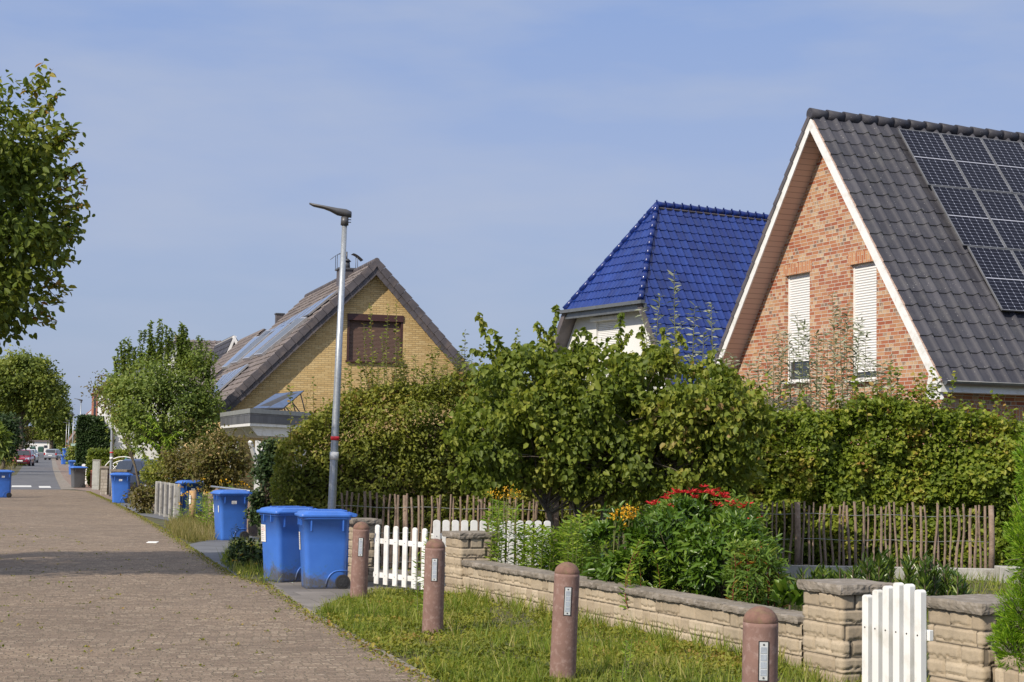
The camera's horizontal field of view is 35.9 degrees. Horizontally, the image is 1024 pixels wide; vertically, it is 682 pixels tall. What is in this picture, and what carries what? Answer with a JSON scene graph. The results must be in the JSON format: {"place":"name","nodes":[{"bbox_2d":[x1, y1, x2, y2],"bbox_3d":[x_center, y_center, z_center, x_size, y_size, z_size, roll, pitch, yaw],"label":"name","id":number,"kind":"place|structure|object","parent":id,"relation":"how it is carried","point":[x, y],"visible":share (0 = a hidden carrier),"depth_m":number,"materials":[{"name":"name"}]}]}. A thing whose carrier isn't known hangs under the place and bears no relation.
{"place":"outdoors","nodes":[
{"label":"outdoors","id":0,"kind":"place"},
{"bbox_2d":[11,452,60,489],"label":"road","id":1,"kind":"structure","parent":0,"point":[38,474],"depth_m":93.50,"materials":[{"name":"grey asphalt"}]},
{"bbox_2d":[10,449,34,465],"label":"parked car","id":2,"kind":"object","parent":1,"relation":"on","point":[29,458],"visible":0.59,"depth_m":145.00,"materials":[{"name":"paint"}]},
{"bbox_2d":[44,449,62,459],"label":"parked car","id":3,"kind":"object","parent":1,"relation":"on","point":[49,454],"visible":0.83,"depth_m":212.85,"materials":[{"name":"silver metal"}]},
{"bbox_2d":[55,459,111,499],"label":"pavement","id":4,"kind":"structure","parent":0,"point":[64,469],"depth_m":91.35,"materials":[{"name":"grey concrete"}]},
{"bbox_2d":[69,466,87,487],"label":"wheelie bin","id":5,"kind":"object","parent":4,"relation":"on","point":[77,476],"visible":1,"depth_m":71.20,"materials":[{"name":"grey plastic"}]},
{"bbox_2d":[92,460,101,489],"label":"utility cabinet","id":6,"kind":"object","parent":4,"relation":"on","point":[96,473],"visible":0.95,"depth_m":68.73,"materials":[{"name":"plastic"}]},
{"bbox_2d":[99,466,109,494],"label":"rubble wall","id":7,"kind":"structure","parent":4,"relation":"on","point":[104,487],"depth_m":61.50,"materials":[{"name":"stone"}]},
{"bbox_2d":[98,374,113,495],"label":"street lamp","id":8,"kind":"object","parent":4,"relation":"on","point":[111,452],"visible":0.5,"depth_m":59.61,"materials":[{"name":"grey metal"}]},
{"bbox_2d":[118,502,169,520],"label":"driveway","id":9,"kind":"structure","parent":0,"point":[153,515],"depth_m":43.86,"materials":[{"name":"grey concrete"}]},
{"bbox_2d":[110,472,132,502],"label":"wheelie bin","id":10,"kind":"object","parent":9,"relation":"on","point":[120,482],"visible":0.88,"depth_m":52.52,"materials":[{"name":"blue plastic"}]},
{"bbox_2d":[154,481,180,517],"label":"picket fence","id":11,"kind":"object","parent":9,"relation":"on","point":[167,496],"visible":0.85,"depth_m":42.50,"materials":[{"name":"wood"}]},
{"bbox_2d":[0,490,429,681],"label":"street","id":12,"kind":"structure","parent":0,"point":[302,651],"depth_m":17.50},
{"bbox_2d":[0,470,14,497],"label":"wheelie bin","id":13,"kind":"object","parent":12,"relation":"on","point":[5,483],"visible":1,"depth_m":56.00,"materials":[{"name":"blue plastic"}]},
{"bbox_2d":[0,524,412,680],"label":"joint moss","id":14,"kind":"object","parent":12,"relation":"on","point":[51,660],"visible":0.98,"depth_m":18.05,"materials":[{"name":"green plant"}]},
{"bbox_2d":[87,491,436,681],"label":"edge moss","id":15,"kind":"object","parent":12,"relation":"on","point":[187,546],"visible":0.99,"depth_m":20.04,"materials":[{"name":"green plant"}]},
{"bbox_2d":[306,609,428,678],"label":"fallen leaves","id":16,"kind":"object","parent":12,"relation":"on","point":[372,645],"visible":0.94,"depth_m":14.82,"materials":[{"name":"brown plant"}]},
{"bbox_2d":[190,536,262,574],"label":"driveway","id":17,"kind":"structure","parent":0,"point":[207,548],"depth_m":29.55,"materials":[{"name":"grey concrete"}]},
{"bbox_2d":[210,489,251,539],"bbox_3d":[-5.749,3.561,32.349,0.758,1.025,0.587,3,-5,-28],"label":"wheelie bin","id":18,"kind":"object","parent":17,"relation":"on","point":[229,507],"visible":0.8,"depth_m":32.12,"materials":[{"name":"blue plastic"}]},
{"bbox_2d":[243,437,296,537],"bbox_3d":[-4.708,2.942,30.905,1.109,2.155,1.376,1,-4,0],"label":"ivy clump","id":19,"kind":"object","parent":17,"relation":"on","point":[262,469],"visible":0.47,"depth_m":30.69,"materials":[{"name":"green plant"}]},
{"bbox_2d":[191,328,265,387],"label":"tiled house","id":20,"kind":"structure","parent":0,"point":[232,352],"depth_m":86.65,"materials":[{"name":"grey tile"}]},
{"bbox_2d":[183,252,487,494],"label":"yellow brick house","id":21,"kind":"structure","parent":0,"point":[295,345],"depth_m":60.44,"materials":[{"name":"yellow brick"}]},
{"bbox_2d":[345,313,403,363],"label":"window","id":22,"kind":"structure","parent":21,"relation":"in","point":[361,317],"depth_m":60.45,"materials":[{"name":"brown wood"}]},
{"bbox_2d":[266,568,444,611],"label":"driveway","id":23,"kind":"structure","parent":0,"point":[308,598],"depth_m":20.84,"materials":[{"name":"grey concrete"}]},
{"bbox_2d":[257,506,316,582],"bbox_3d":[-3.164,2.876,22.393,0.782,1.057,0.605,4,-5,-38],"label":"wheelie bin","id":24,"kind":"object","parent":23,"relation":"on","point":[280,539],"visible":0.62,"depth_m":22.13,"materials":[{"name":"blue plastic"}]},
{"bbox_2d":[294,509,356,588],"bbox_3d":[-2.540,2.818,21.428,0.782,1.057,0.605,2,-4,-16],"label":"wheelie bin","id":25,"kind":"object","parent":23,"relation":"on","point":[323,540],"visible":1,"depth_m":21.18,"materials":[{"name":"blue plastic"}]},
{"bbox_2d":[309,203,351,508],"bbox_3d":[-2.941,0.695,24.510,0.660,5.711,0.230,2,-4,0],"label":"street lamp","id":26,"kind":"object","parent":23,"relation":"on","point":[346,214],"visible":0.87,"depth_m":24.50,"materials":[{"name":"metal"}]},
{"bbox_2d":[0,465,1023,681],"bbox_3d":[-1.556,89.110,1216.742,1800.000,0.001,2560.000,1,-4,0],"label":"ground","id":27,"kind":"structure","parent":0,"point":[157,521],"depth_m":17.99,"materials":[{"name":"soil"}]},
{"bbox_2d":[0,421,15,462],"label":"pampas grass","id":28,"kind":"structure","parent":27,"relation":"on","point":[5,439],"depth_m":99.54,"materials":[{"name":"green plant"}]},
{"bbox_2d":[0,410,26,469],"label":"tree","id":29,"kind":"object","parent":27,"relation":"on","point":[7,420],"visible":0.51,"depth_m":111.65,"materials":[{"name":"green plant"}]},
{"bbox_2d":[15,425,36,448],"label":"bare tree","id":30,"kind":"object","parent":27,"relation":"on","point":[27,437],"visible":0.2,"depth_m":328.93,"materials":[{"name":"green plant"}]},
{"bbox_2d":[0,344,71,449],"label":"broad tree","id":31,"kind":"object","parent":27,"relation":"on","point":[26,381],"visible":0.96,"depth_m":259.18,"materials":[{"name":"green plant"}]},
{"bbox_2d":[26,426,48,439],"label":"hedge","id":32,"kind":"object","parent":27,"relation":"on","point":[36,435],"visible":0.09,"depth_m":480.86,"materials":[{"name":"green plant"}]},
{"bbox_2d":[27,440,48,451],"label":"cream building","id":33,"kind":"structure","parent":27,"relation":"on","point":[38,443],"depth_m":468.77,"materials":[{"name":"white paint"}]},
{"bbox_2d":[0,58,94,354],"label":"street tree","id":34,"kind":"object","parent":27,"relation":"on","point":[27,239],"visible":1,"depth_m":20.87,"materials":[{"name":"green plant"}]},
{"bbox_2d":[24,381,75,448],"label":"broad tree","id":35,"kind":"object","parent":27,"relation":"on","point":[56,431],"visible":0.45,"depth_m":298.56,"materials":[{"name":"green plant"}]},
{"bbox_2d":[52,459,73,488],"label":"kerb strip","id":36,"kind":"object","parent":27,"relation":"on","point":[63,483],"visible":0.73,"depth_m":90.80,"materials":[{"name":"grey concrete"}]},
{"bbox_2d":[62,440,75,464],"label":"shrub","id":37,"kind":"object","parent":27,"relation":"on","point":[71,455],"visible":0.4,"depth_m":124.25,"materials":[{"name":"green plant"}]},
{"bbox_2d":[91,393,97,415],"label":"brick bay","id":38,"kind":"object","parent":27,"relation":"on","point":[94,410],"visible":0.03,"depth_m":111.65,"materials":[{"name":"brick"}]},
{"bbox_2d":[74,414,115,465],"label":"hedge","id":39,"kind":"object","parent":27,"relation":"on","point":[90,430],"visible":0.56,"depth_m":98.55,"materials":[{"name":"green plant"}]},
{"bbox_2d":[78,371,139,485],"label":"tree","id":40,"kind":"object","parent":27,"relation":"on","point":[103,412],"visible":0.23,"depth_m":57.79,"materials":[{"name":"green plant"}]},
{"bbox_2d":[85,447,135,486],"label":"hedge","id":41,"kind":"object","parent":27,"relation":"on","point":[103,455],"visible":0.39,"depth_m":72.22,"materials":[{"name":"green plant"}]},
{"bbox_2d":[110,469,130,495],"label":"rubble wall","id":42,"kind":"structure","parent":27,"relation":"on","point":[120,470],"depth_m":59.48,"materials":[{"name":"stone"}]},
{"bbox_2d":[119,482,154,512],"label":"roadside plants","id":43,"kind":"object","parent":27,"relation":"on","point":[145,495],"visible":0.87,"depth_m":44.60,"materials":[{"name":"green plant"}]},
{"bbox_2d":[94,335,183,458],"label":"white house","id":44,"kind":"structure","parent":27,"relation":"on","point":[117,443],"depth_m":99.46,"materials":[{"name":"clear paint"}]},
{"bbox_2d":[115,459,180,490],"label":"parked car","id":45,"kind":"object","parent":27,"relation":"on","point":[128,464],"visible":0.1,"depth_m":60.24,"materials":[{"name":"blue paint"}]},
{"bbox_2d":[128,414,183,463],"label":"peach tree","id":46,"kind":"object","parent":27,"relation":"on","point":[164,441],"visible":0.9,"depth_m":53.87,"materials":[{"name":"green plant"}]},
{"bbox_2d":[138,447,183,487],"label":"garden shrub","id":47,"kind":"object","parent":27,"relation":"on","point":[153,468],"visible":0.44,"depth_m":49.46,"materials":[{"name":"green plant"}]},
{"bbox_2d":[94,318,236,472],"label":"fruit tree","id":48,"kind":"object","parent":27,"relation":"on","point":[197,401],"visible":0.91,"depth_m":55.49,"materials":[{"name":"green plant"}]},
{"bbox_2d":[155,438,211,491],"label":"flowering bush","id":49,"kind":"object","parent":27,"relation":"on","point":[178,466],"visible":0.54,"depth_m":45.55,"materials":[{"name":"green plant"}]},
{"bbox_2d":[168,497,207,519],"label":"tall weeds","id":50,"kind":"object","parent":27,"relation":"on","point":[180,512],"visible":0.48,"depth_m":38.79,"materials":[{"name":"green plant"}]},
{"bbox_2d":[175,480,204,516],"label":"wheelie bin","id":51,"kind":"object","parent":27,"relation":"on","point":[184,490],"visible":0.3,"depth_m":42.22,"materials":[{"name":"blue plastic"}]},
{"bbox_2d":[163,512,217,542],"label":"dry grass","id":52,"kind":"structure","parent":27,"relation":"on","point":[190,529],"depth_m":33.43,"materials":[{"name":"plant"}]},
{"bbox_2d":[189,490,195,518],"bbox_3d":[-7.966,4.134,39.367,0.185,0.814,0.190,1,-4,0],"label":"wooden post","id":53,"kind":"object","parent":27,"relation":"on","point":[192,494],"visible":0.74,"depth_m":39.31,"materials":[{"name":"brown wood"}]},
{"bbox_2d":[182,339,220,430],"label":"long roof house","id":54,"kind":"structure","parent":27,"relation":"on","point":[212,344],"depth_m":100.94,"materials":[{"name":"brown tile"}]},
{"bbox_2d":[195,485,234,525],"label":"front garden plants","id":55,"kind":"object","parent":27,"relation":"on","point":[208,507],"visible":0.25,"depth_m":35.61,"materials":[{"name":"green plant"}]},
{"bbox_2d":[182,423,253,493],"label":"rusty bush","id":56,"kind":"object","parent":27,"relation":"on","point":[215,471],"visible":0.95,"depth_m":41.64,"materials":[{"name":"green plant"}]},
{"bbox_2d":[211,335,237,366],"bbox_3d":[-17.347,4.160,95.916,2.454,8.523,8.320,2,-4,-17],"label":"gabled house","id":57,"kind":"structure","parent":27,"relation":"on","point":[221,348],"depth_m":94.08,"materials":[{"name":"tile"}]},
{"bbox_2d":[208,486,257,535],"bbox_3d":[-6.178,3.712,34.806,0.112,0.942,4.438,3,-4,-23],"label":"timber fence","id":58,"kind":"object","parent":27,"relation":"on","point":[253,530],"visible":0.14,"depth_m":33.42,"materials":[{"name":"wood"}]},
{"bbox_2d":[226,526,262,570],"bbox_3d":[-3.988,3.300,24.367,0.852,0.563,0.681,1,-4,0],"label":"dark weeds","id":59,"kind":"object","parent":27,"relation":"on","point":[244,550],"visible":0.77,"depth_m":24.28,"materials":[{"name":"green plant"}]},
{"bbox_2d":[216,534,278,584],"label":"weedy grass","id":60,"kind":"structure","parent":27,"relation":"on","point":[252,566],"depth_m":23.73,"materials":[{"name":"green plant"}]},
{"bbox_2d":[220,408,310,490],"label":"carport","id":61,"kind":"object","parent":27,"relation":"on","point":[262,423],"visible":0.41,"depth_m":48.81,"materials":[{"name":"metal"}]},
{"bbox_2d":[254,390,304,411],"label":"tilted collector","id":62,"kind":"object","parent":61,"relation":"on","point":[277,401],"visible":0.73,"depth_m":49.19,"materials":[{"name":"blue glass"}]},
{"bbox_2d":[271,585,438,681],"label":"kerb","id":63,"kind":"structure","parent":27,"relation":"on","point":[389,655],"depth_m":15.02,"materials":[{"name":"grey concrete"}]},
{"bbox_2d":[350,522,369,597],"bbox_3d":[-1.894,2.743,19.685,0.220,0.979,0.222,2,-4,-5],"label":"bollard","id":64,"kind":"object","parent":27,"relation":"on","point":[360,560],"visible":0.91,"depth_m":19.60,"materials":[{"name":"brown stone"}]},
{"bbox_2d":[348,518,382,581],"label":"stone pillar","id":65,"kind":"structure","parent":27,"relation":"on","point":[370,522],"depth_m":22.49,"materials":[{"name":"beige stone"}]},
{"bbox_2d":[373,525,426,589],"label":"picket gate","id":66,"kind":"structure","parent":65,"relation":"attached to","point":[404,543],"depth_m":21.18,"materials":[{"name":"white paint"}]},
{"bbox_2d":[412,533,428,612],"bbox_3d":[-0.997,2.602,17.522,0.238,0.984,0.938,1,-4,-4],"label":"self sown weed","id":67,"kind":"object","parent":27,"relation":"on","point":[417,587],"visible":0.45,"depth_m":17.61,"materials":[{"name":"green plant"}]},
{"bbox_2d":[422,538,444,635],"bbox_3d":[-0.795,2.504,16.086,0.220,0.979,0.222,2,-4,-2],"label":"bollard","id":68,"kind":"object","parent":27,"relation":"on","point":[433,593],"visible":0.92,"depth_m":16.00,"materials":[{"name":"brown stone"}]},
{"bbox_2d":[442,530,497,593],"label":"stone pillar","id":69,"kind":"structure","parent":27,"relation":"on","point":[465,545],"depth_m":20.52,"materials":[{"name":"beige stone"}]},
{"bbox_2d":[269,328,693,564],"bbox_3d":[-0.450,1.782,27.190,7.179,4.029,2.628,1,-4,0],"label":"hedge","id":70,"kind":"object","parent":27,"relation":"on","point":[412,461],"visible":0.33,"depth_m":26.41,"materials":[{"name":"green plant"}]},
{"bbox_2d":[347,300,405,409],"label":"tall shoots","id":71,"kind":"object","parent":70,"relation":"on","point":[378,375],"visible":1,"depth_m":26.64,"materials":[{"name":"green plant"}]},
{"bbox_2d":[363,345,473,402],"bbox_3d":[-1.606,0.561,27.005,2.067,1.047,1.002,1,-4,0],"label":"elder shrub","id":72,"kind":"object","parent":70,"relation":"on","point":[441,368],"visible":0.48,"depth_m":26.79,"materials":[{"name":"green plant"}]},
{"bbox_2d":[431,520,550,585],"bbox_3d":[-0.278,2.891,21.552,1.679,0.888,0.066,2,-4,-14],"label":"picket fence","id":73,"kind":"object","parent":27,"relation":"on","point":[436,534],"visible":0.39,"depth_m":21.52,"materials":[{"name":"white paint"}]},
{"bbox_2d":[480,499,588,573],"bbox_3d":[0.322,2.718,20.735,1.534,1.259,0.941,1,-4,0],"label":"goldenrod","id":74,"kind":"object","parent":27,"relation":"on","point":[546,559],"visible":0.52,"depth_m":20.62,"materials":[{"name":"green plant"}]},
{"bbox_2d":[487,484,522,537],"bbox_3d":[-0.106,2.095,19.485,0.463,0.675,0.296,1,-4,0],"label":"faded goldenrod plume","id":75,"kind":"object","parent":74,"relation":"part of","point":[508,495],"visible":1,"depth_m":19.50,"materials":[{"name":"yellow plant"}]},
{"bbox_2d":[549,562,579,680],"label":"bollard","id":76,"kind":"object","parent":27,"relation":"on","point":[563,653],"visible":0.97,"depth_m":12.81,"materials":[{"name":"brown stone"}]},
{"bbox_2d":[311,584,861,681],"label":"grass","id":77,"kind":"structure","parent":27,"relation":"on","point":[355,627],"depth_m":14.84,"materials":[{"name":"green plant"}]},
{"bbox_2d":[559,510,621,577],"bbox_3d":[0.959,2.653,19.278,0.831,1.201,0.881,1,-4,0],"label":"goldenrod","id":78,"kind":"object","parent":27,"relation":"on","point":[574,552],"visible":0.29,"depth_m":19.18,"materials":[{"name":"green plant"}]},
{"bbox_2d":[438,304,778,565],"bbox_3d":[1.370,1.513,23.232,4.968,4.121,2.435,1,-4,0],"label":"hazel bush","id":79,"kind":"object","parent":27,"relation":"on","point":[555,421],"visible":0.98,"depth_m":22.70,"materials":[{"name":"green plant"}]},
{"bbox_2d":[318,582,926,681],"bbox_3d":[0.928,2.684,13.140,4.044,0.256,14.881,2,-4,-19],"label":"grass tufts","id":80,"kind":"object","parent":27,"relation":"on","point":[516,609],"visible":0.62,"depth_m":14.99,"materials":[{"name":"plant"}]},
{"bbox_2d":[616,640,634,681],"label":"self sown weed","id":81,"kind":"object","parent":27,"relation":"on","point":[627,660],"visible":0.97,"depth_m":12.82,"materials":[{"name":"green plant"}]},
{"bbox_2d":[460,560,804,669],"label":"garden wall","id":82,"kind":"structure","parent":27,"relation":"on","point":[677,609],"depth_m":16.24,"materials":[{"name":"stone"}]},
{"bbox_2d":[616,536,665,616],"bbox_3d":[1.348,2.579,16.822,0.671,1.015,0.430,4,-5,-34],"label":"arching stem","id":83,"kind":"object","parent":27,"relation":"on","point":[631,566],"visible":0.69,"depth_m":16.77,"materials":[{"name":"green plant"}]},
{"bbox_2d":[336,491,994,568],"bbox_3d":[2.393,3.084,25.195,10.682,1.240,0.277,1,-4,0],"label":"paling fence","id":84,"kind":"object","parent":27,"relation":"on","point":[796,526],"visible":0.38,"depth_m":25.24,"materials":[{"name":"wood"}]},
{"bbox_2d":[576,493,791,598],"bbox_3d":[1.888,2.397,17.306,1.555,1.474,2.583,5,-6,-42],"label":"rhododendron","id":85,"kind":"object","parent":27,"relation":"on","point":[693,560],"visible":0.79,"depth_m":16.99,"materials":[{"name":"green plant"}]},
{"bbox_2d":[607,504,638,552],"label":"yellow flowers","id":86,"kind":"object","parent":85,"relation":"on","point":[627,511],"visible":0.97,"depth_m":17.39,"materials":[{"name":"yellow plant"}]},
{"bbox_2d":[636,270,742,381],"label":"willow whips","id":87,"kind":"object","parent":27,"relation":"on","point":[701,336],"visible":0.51,"depth_m":24.48,"materials":[{"name":"green plant"}]},
{"bbox_2d":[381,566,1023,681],"bbox_3d":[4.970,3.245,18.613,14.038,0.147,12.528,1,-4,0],"label":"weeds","id":88,"kind":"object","parent":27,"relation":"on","point":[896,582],"visible":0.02,"depth_m":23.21,"materials":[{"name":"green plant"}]},
{"bbox_2d":[642,484,795,606],"bbox_3d":[2.353,2.358,17.247,1.570,1.551,4.677,1,-4,0],"label":"pieris shrub","id":89,"kind":"object","parent":27,"relation":"on","point":[740,505],"visible":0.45,"depth_m":15.58,"materials":[{"name":"green plant"}]},
{"bbox_2d":[723,536,794,608],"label":"reddish stems","id":90,"kind":"object","parent":27,"relation":"on","point":[749,559],"visible":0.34,"depth_m":15.46,"materials":[{"name":"green plant"}]},
{"bbox_2d":[742,606,777,681],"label":"bollard","id":91,"kind":"object","parent":27,"relation":"on","point":[760,647],"visible":1,"depth_m":9.25,"materials":[{"name":"brown stone"}]},
{"bbox_2d":[769,577,803,609],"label":"leafy plant","id":92,"kind":"object","parent":27,"relation":"on","point":[785,593],"visible":0.88,"depth_m":14.44,"materials":[{"name":"green plant"}]},
{"bbox_2d":[742,292,895,412],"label":"willow whips","id":93,"kind":"object","parent":27,"relation":"on","point":[818,392],"visible":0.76,"depth_m":27.86,"materials":[{"name":"green plant"}]},
{"bbox_2d":[796,578,893,681],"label":"stone pillar","id":94,"kind":"structure","parent":27,"relation":"on","point":[832,626],"depth_m":13.03,"materials":[{"name":"beige stone"}]},
{"bbox_2d":[692,362,1023,567],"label":"hedge","id":95,"kind":"object","parent":27,"relation":"on","point":[837,467],"visible":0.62,"depth_m":26.28,"materials":[{"name":"green plant"}]},
{"bbox_2d":[788,547,972,613],"bbox_3d":[4.595,2.949,19.641,2.413,0.788,1.770,1,-4,0],"label":"laurel","id":96,"kind":"object","parent":27,"relation":"on","point":[951,581],"visible":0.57,"depth_m":19.11,"materials":[{"name":"green plant"}]},
{"bbox_2d":[767,565,1022,583],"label":"concrete edging","id":97,"kind":"object","parent":27,"relation":"on","point":[995,570],"visible":0.39,"depth_m":24.74,"materials":[{"name":"grey concrete"}]},
{"bbox_2d":[862,582,932,681],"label":"picket gate","id":98,"kind":"structure","parent":27,"relation":"on","point":[896,634],"depth_m":10.55,"materials":[{"name":"white paint"}]},
{"bbox_2d":[926,594,1022,681],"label":"stone pillar","id":99,"kind":"structure","parent":27,"relation":"on","point":[959,649],"depth_m":11.66,"materials":[{"name":"beige stone"}]},
{"bbox_2d":[985,424,1023,672],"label":"thuja","id":100,"kind":"object","parent":27,"relation":"on","point":[1011,631],"visible":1,"depth_m":10.49,"materials":[{"name":"green plant"}]},
{"bbox_2d":[991,642,1023,681],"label":"stone wall","id":101,"kind":"structure","parent":27,"relation":"on","point":[1013,674],"depth_m":11.29,"materials":[{"name":"beige stone"}]},
{"bbox_2d":[0,0,1023,428],"label":"sky","id":102,"kind":"structure","parent":0,"point":[491,155],"materials":[{"name":"blue"}]},
{"bbox_2d":[553,200,768,393],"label":"blue roofed house","id":103,"kind":"structure","parent":0,"point":[706,253],"depth_m":48.93,"materials":[{"name":"blue glazed tile"},{"name":"white plaster"},{"name":"painted wood"}]},
{"bbox_2d":[710,108,1023,454],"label":"brick house","id":104,"kind":"structure","parent":0,"point":[905,238],"depth_m":33.31,"materials":[{"name":"red brick"}]},
{"bbox_2d":[784,276,809,383],"bbox_3d":[6.346,-0.276,35.076,0.270,2.449,1.031,3,-4,-22],"label":"window","id":105,"kind":"structure","parent":104,"relation":"in","point":[797,380],"depth_m":35.52,"materials":[{"name":"white paint"}]},
{"bbox_2d":[845,265,875,382],"bbox_3d":[7.297,-0.389,32.771,0.270,2.489,0.971,3,-4,-22],"label":"window","id":106,"kind":"structure","parent":104,"relation":"in","point":[854,266],"depth_m":33.22,"materials":[{"name":"white paint"}]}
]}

